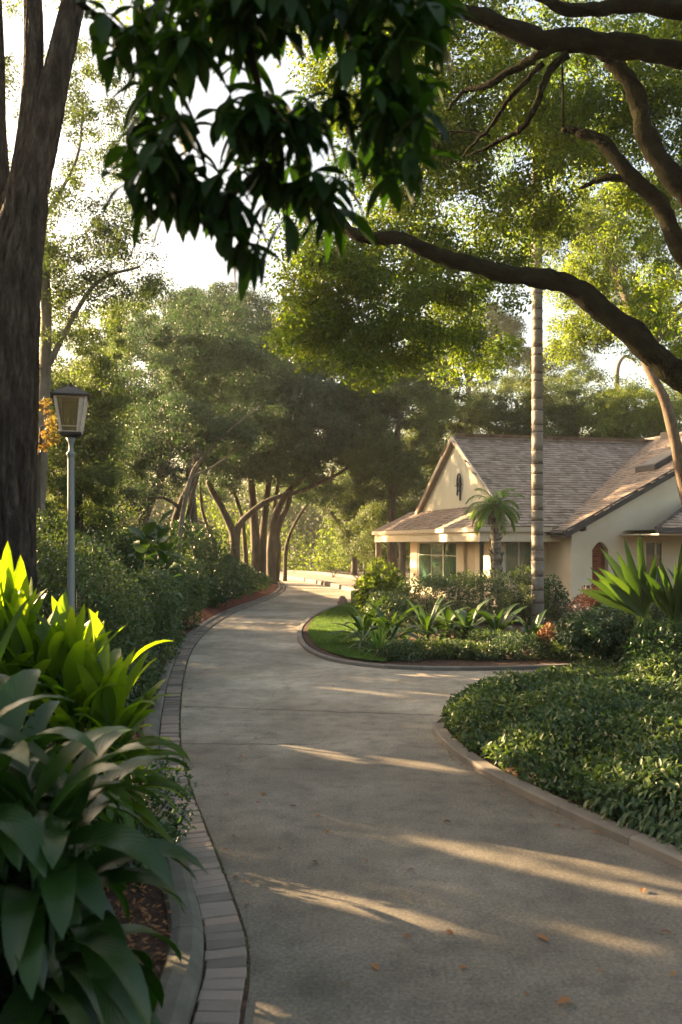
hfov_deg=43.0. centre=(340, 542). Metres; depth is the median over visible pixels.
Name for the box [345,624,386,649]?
spiky grass
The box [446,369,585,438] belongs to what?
background tree
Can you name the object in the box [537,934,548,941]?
fallen leaf
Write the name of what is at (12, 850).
broadleaf plant
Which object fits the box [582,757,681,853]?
ground cover
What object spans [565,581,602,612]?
red bush
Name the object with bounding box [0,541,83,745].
lime plant
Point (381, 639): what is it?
spiky grass
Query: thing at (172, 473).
oak tree
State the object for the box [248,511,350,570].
sunlit shrub
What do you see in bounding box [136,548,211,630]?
loose shrub
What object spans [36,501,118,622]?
loose shrub
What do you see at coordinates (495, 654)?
bush
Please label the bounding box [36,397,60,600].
orange tree
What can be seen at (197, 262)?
sky
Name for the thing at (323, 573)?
terrace kerb
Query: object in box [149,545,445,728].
ground
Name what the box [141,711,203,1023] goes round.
kerb
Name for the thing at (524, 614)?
speckled bush
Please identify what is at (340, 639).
lawn
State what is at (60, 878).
broadleaf plant
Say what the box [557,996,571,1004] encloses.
fallen leaf
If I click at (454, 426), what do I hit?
background tree
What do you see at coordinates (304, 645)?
island kerb
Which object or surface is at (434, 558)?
window
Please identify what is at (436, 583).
porch hedge
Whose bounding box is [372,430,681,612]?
house
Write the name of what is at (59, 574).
loose shrub
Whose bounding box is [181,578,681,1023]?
driveway
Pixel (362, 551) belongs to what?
round bush
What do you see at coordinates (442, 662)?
island soil
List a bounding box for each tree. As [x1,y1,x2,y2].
[0,0,160,694]
[2,0,176,559]
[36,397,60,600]
[39,296,145,565]
[45,357,150,534]
[73,0,476,302]
[73,280,274,556]
[89,289,279,557]
[149,277,307,573]
[177,306,383,561]
[177,406,259,553]
[195,440,350,581]
[203,323,411,583]
[304,416,449,575]
[336,366,482,583]
[392,287,599,432]
[401,380,511,469]
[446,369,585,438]
[488,170,681,504]
[506,360,639,437]
[571,372,681,438]
[632,382,681,437]
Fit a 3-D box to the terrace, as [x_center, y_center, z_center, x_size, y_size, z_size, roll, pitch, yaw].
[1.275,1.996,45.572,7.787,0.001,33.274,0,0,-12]
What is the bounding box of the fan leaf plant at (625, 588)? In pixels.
[578,532,681,653]
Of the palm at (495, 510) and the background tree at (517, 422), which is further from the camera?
the background tree at (517, 422)
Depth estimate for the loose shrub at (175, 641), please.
14.65 m
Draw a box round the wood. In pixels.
[49,424,588,562]
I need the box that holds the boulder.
[337,596,346,604]
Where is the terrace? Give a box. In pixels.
[280,572,408,587]
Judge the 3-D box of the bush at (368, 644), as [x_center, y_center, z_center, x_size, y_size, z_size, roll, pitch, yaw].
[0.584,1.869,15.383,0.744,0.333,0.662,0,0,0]
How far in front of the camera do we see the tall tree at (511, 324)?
60.79 m
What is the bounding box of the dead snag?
[614,355,635,401]
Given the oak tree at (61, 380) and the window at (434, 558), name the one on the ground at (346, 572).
the oak tree at (61, 380)
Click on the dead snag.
(618, 364)
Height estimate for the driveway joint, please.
0.001 m
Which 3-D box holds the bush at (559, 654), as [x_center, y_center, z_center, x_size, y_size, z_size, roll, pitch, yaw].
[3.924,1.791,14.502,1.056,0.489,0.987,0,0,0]
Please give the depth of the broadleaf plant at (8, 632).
3.40 m
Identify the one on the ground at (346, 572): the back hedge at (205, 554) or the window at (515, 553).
the back hedge at (205, 554)
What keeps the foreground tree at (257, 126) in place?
on the ground at (346, 572)
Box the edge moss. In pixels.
[178,627,251,990]
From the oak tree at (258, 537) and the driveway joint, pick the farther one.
the oak tree at (258, 537)
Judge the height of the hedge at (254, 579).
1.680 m
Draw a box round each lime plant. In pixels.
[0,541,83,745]
[0,591,190,825]
[32,651,190,865]
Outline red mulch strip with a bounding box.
[177,584,277,637]
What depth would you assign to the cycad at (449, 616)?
17.64 m
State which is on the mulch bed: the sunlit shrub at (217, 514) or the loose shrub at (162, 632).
the loose shrub at (162, 632)
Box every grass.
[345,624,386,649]
[359,619,407,656]
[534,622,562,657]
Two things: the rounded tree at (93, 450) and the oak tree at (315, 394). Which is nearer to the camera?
the rounded tree at (93, 450)
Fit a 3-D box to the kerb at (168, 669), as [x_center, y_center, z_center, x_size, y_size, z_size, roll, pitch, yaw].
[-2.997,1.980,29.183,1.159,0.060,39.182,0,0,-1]
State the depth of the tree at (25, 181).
8.47 m
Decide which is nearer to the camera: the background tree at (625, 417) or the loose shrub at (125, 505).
the loose shrub at (125, 505)
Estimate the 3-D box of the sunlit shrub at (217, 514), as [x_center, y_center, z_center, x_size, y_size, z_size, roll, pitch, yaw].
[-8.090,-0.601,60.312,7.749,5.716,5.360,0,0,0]
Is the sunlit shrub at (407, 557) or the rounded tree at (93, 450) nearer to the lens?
the rounded tree at (93, 450)
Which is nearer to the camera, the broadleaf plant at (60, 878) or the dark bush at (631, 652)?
the broadleaf plant at (60, 878)
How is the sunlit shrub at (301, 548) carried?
on the ground at (346, 572)
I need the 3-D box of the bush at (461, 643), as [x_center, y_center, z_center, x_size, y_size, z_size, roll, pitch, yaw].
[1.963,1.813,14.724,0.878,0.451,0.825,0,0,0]
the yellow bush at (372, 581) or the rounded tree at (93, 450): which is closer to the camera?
the rounded tree at (93, 450)
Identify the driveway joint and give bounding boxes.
[182,648,419,743]
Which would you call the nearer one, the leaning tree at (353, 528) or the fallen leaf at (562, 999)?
the fallen leaf at (562, 999)
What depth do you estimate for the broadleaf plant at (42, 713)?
3.63 m
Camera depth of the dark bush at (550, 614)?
21.44 m
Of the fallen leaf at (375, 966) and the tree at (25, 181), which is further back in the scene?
the tree at (25, 181)
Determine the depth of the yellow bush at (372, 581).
22.26 m
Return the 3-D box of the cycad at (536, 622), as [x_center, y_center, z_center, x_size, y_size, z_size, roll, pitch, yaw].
[3.595,1.768,16.037,1.322,1.024,1.244,0,0,0]
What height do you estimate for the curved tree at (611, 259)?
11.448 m
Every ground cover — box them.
[439,651,681,819]
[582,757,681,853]
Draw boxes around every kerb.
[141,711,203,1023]
[151,582,280,720]
[280,569,409,583]
[281,575,359,591]
[297,602,593,670]
[432,723,681,869]
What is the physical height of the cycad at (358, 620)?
1.312 m
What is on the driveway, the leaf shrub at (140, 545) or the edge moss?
the edge moss
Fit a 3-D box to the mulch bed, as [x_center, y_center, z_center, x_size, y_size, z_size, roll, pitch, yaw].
[-3.528,1.923,25.735,2.916,0.045,46.484,0,0,-3]
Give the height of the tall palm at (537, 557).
13.484 m
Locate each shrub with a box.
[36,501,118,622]
[36,529,159,691]
[38,755,197,888]
[43,491,153,599]
[47,524,190,622]
[75,563,183,677]
[94,636,161,708]
[124,597,187,663]
[127,510,184,610]
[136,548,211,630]
[185,495,259,565]
[222,518,311,568]
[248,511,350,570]
[311,517,382,570]
[326,500,409,569]
[548,602,681,660]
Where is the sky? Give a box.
[2,0,681,544]
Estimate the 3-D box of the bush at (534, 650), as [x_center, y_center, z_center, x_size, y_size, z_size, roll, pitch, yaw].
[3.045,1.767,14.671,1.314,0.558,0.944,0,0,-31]
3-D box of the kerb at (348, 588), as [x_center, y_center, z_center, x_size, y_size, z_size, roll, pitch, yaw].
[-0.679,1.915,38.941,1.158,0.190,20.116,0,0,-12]
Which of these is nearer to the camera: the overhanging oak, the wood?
the overhanging oak
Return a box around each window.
[418,542,456,590]
[504,542,530,579]
[643,541,662,584]
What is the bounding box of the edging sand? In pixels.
[159,580,285,1023]
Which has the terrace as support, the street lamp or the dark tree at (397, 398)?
the dark tree at (397, 398)
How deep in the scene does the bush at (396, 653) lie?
14.35 m
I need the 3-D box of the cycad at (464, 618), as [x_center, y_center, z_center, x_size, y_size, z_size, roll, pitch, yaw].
[2.500,1.647,16.944,1.818,1.153,1.413,0,0,29]
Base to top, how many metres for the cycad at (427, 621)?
1.359 m
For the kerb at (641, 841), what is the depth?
6.41 m
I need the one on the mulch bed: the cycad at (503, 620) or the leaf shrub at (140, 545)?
the leaf shrub at (140, 545)
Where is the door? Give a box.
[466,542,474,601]
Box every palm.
[465,488,525,611]
[468,59,610,624]
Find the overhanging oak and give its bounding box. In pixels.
[253,0,681,396]
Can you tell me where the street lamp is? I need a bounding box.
[50,383,90,611]
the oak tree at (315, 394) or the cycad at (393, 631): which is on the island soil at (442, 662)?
the cycad at (393, 631)
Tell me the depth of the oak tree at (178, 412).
26.42 m
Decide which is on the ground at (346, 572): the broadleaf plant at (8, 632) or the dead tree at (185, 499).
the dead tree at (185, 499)
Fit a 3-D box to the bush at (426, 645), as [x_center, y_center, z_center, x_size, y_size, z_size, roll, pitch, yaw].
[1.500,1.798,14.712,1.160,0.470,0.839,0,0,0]
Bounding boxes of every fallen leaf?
[371,963,378,969]
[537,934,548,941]
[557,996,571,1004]
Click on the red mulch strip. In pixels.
(209, 611)
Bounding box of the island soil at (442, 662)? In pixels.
[303,602,638,665]
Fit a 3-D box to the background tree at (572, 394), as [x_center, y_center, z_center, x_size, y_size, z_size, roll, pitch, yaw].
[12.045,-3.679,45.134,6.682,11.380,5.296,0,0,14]
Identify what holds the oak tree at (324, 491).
on the ground at (346, 572)
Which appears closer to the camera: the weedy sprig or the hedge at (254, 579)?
the weedy sprig
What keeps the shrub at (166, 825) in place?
on the mulch bed
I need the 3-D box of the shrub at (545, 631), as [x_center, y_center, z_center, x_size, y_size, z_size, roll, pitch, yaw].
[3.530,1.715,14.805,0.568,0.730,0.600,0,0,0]
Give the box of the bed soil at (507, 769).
[445,700,681,845]
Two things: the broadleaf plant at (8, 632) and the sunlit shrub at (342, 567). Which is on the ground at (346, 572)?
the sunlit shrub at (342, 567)
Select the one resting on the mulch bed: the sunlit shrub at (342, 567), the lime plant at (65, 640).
the lime plant at (65, 640)
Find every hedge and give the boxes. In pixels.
[102,515,245,607]
[182,556,273,613]
[387,568,523,625]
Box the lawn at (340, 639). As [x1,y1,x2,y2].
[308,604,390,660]
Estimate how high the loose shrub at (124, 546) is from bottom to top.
2.441 m
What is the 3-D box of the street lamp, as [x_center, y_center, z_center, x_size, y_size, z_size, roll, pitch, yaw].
[-2.710,0.199,8.700,0.379,3.602,0.379,0,0,-14]
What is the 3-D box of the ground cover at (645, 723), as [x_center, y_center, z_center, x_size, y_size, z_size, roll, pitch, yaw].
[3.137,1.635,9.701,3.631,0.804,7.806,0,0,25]
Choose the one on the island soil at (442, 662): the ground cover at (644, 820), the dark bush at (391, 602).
the dark bush at (391, 602)
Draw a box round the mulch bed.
[46,585,277,978]
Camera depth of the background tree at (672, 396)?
44.31 m
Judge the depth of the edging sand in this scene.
4.38 m
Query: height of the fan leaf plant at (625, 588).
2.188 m
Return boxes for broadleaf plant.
[0,595,47,765]
[0,669,208,1023]
[0,674,130,1023]
[0,700,151,1013]
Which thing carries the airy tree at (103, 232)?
on the ground at (346, 572)
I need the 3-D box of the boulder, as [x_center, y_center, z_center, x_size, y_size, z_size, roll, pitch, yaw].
[0.047,1.840,27.368,0.330,0.320,0.335,0,0,0]
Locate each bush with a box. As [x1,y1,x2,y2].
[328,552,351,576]
[338,543,386,579]
[351,556,410,617]
[353,639,386,651]
[363,589,409,627]
[378,636,427,661]
[402,635,459,659]
[432,637,479,659]
[456,641,506,660]
[466,628,518,649]
[482,631,554,660]
[500,563,549,623]
[544,573,569,621]
[545,637,600,661]
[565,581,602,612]
[611,612,681,699]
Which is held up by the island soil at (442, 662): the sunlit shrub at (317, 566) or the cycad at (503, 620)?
the cycad at (503, 620)
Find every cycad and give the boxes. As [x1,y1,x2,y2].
[325,596,400,642]
[341,603,440,648]
[395,594,462,642]
[418,601,478,639]
[432,598,504,642]
[454,603,526,640]
[511,609,560,637]
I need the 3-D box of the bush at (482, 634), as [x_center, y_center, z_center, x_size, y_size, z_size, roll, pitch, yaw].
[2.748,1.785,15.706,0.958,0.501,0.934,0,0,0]
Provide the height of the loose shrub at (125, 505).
3.326 m
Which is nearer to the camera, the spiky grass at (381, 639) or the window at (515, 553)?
the spiky grass at (381, 639)
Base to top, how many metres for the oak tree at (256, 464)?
13.064 m
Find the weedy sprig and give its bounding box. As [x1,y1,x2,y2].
[135,952,156,973]
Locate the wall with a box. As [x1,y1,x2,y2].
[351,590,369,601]
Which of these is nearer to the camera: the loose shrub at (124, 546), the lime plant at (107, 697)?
the lime plant at (107, 697)
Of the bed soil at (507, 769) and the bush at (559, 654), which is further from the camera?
the bush at (559, 654)

